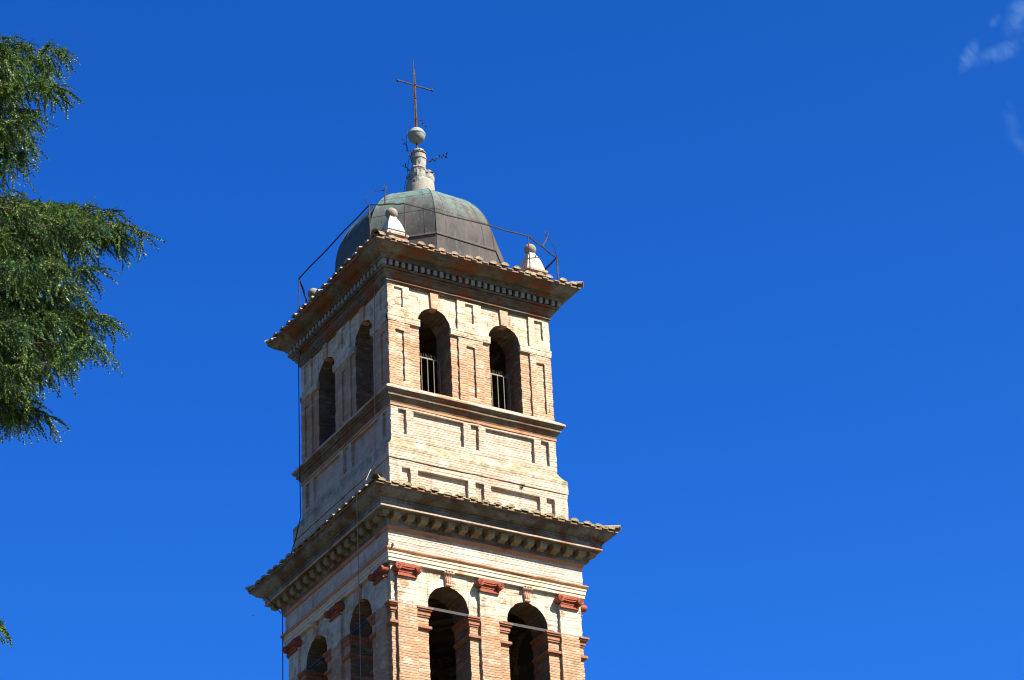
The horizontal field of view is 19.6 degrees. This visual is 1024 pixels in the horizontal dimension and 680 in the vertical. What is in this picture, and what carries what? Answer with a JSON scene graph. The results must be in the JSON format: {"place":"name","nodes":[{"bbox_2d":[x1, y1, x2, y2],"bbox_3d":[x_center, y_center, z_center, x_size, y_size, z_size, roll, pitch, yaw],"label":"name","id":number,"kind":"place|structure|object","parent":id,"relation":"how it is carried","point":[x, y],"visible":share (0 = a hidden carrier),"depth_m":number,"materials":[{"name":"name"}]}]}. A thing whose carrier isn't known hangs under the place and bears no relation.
{"place":"outdoors","nodes":[
{"label":"outdoors","id":0,"kind":"place"},
{"bbox_2d":[0,0,1023,679],"label":"sky","id":1,"kind":"structure","parent":0,"point":[787,363],"materials":[{"name":"blue"}]},
{"label":"ground","id":2,"kind":"structure","parent":0,"visible":0},
{"bbox_2d":[0,32,165,647],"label":"cedar tree","id":3,"kind":"object","parent":2,"relation":"on","point":[33,322],"visible":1,"depth_m":27.36,"materials":[{"name":"green plant"}]},
{"bbox_2d":[245,64,620,679],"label":"bell tower","id":4,"kind":"structure","parent":2,"relation":"on","point":[475,557],"depth_m":62.47,"materials":[{"name":"brick"}]},
{"bbox_2d":[266,597,282,679],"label":"downlead","id":5,"kind":"object","parent":4,"relation":"attached to","point":[282,636],"visible":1,"depth_m":63.18,"materials":[{"name":"black metal"}]},
{"bbox_2d":[291,351,300,552],"bbox_3d":[-4.780,2.574,64.741,0.395,5.405,0.091,2,-30,-9],"label":"downlead","id":6,"kind":"object","parent":4,"relation":"attached to","point":[299,451],"visible":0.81,"depth_m":64.84,"materials":[{"name":"black metal"}]},
{"bbox_2d":[356,498,360,677],"bbox_3d":[-2.627,15.644,53.570,0.195,28.164,1.157,-1,-30,-3],"label":"earth cable","id":7,"kind":"object","parent":4,"relation":"hanging from","point":[358,586],"visible":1,"depth_m":60.04,"materials":[{"name":"grey metal"}]},
{"bbox_2d":[366,291,375,479],"bbox_3d":[-2.994,0.919,61.754,0.101,5.187,1.335,-8,-30,8],"label":"earth cable","id":8,"kind":"object","parent":4,"relation":"hanging from","point":[375,374],"visible":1,"depth_m":62.63,"materials":[{"name":"grey metal"}]},
{"bbox_2d":[298,184,558,307],"bbox_3d":[-2.083,-1.248,66.413,4.957,1.610,5.013,14,-33,-27],"label":"roof railing","id":9,"kind":"object","parent":4,"relation":"on","point":[385,203],"visible":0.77,"depth_m":64.90,"materials":[{"name":"metal"}]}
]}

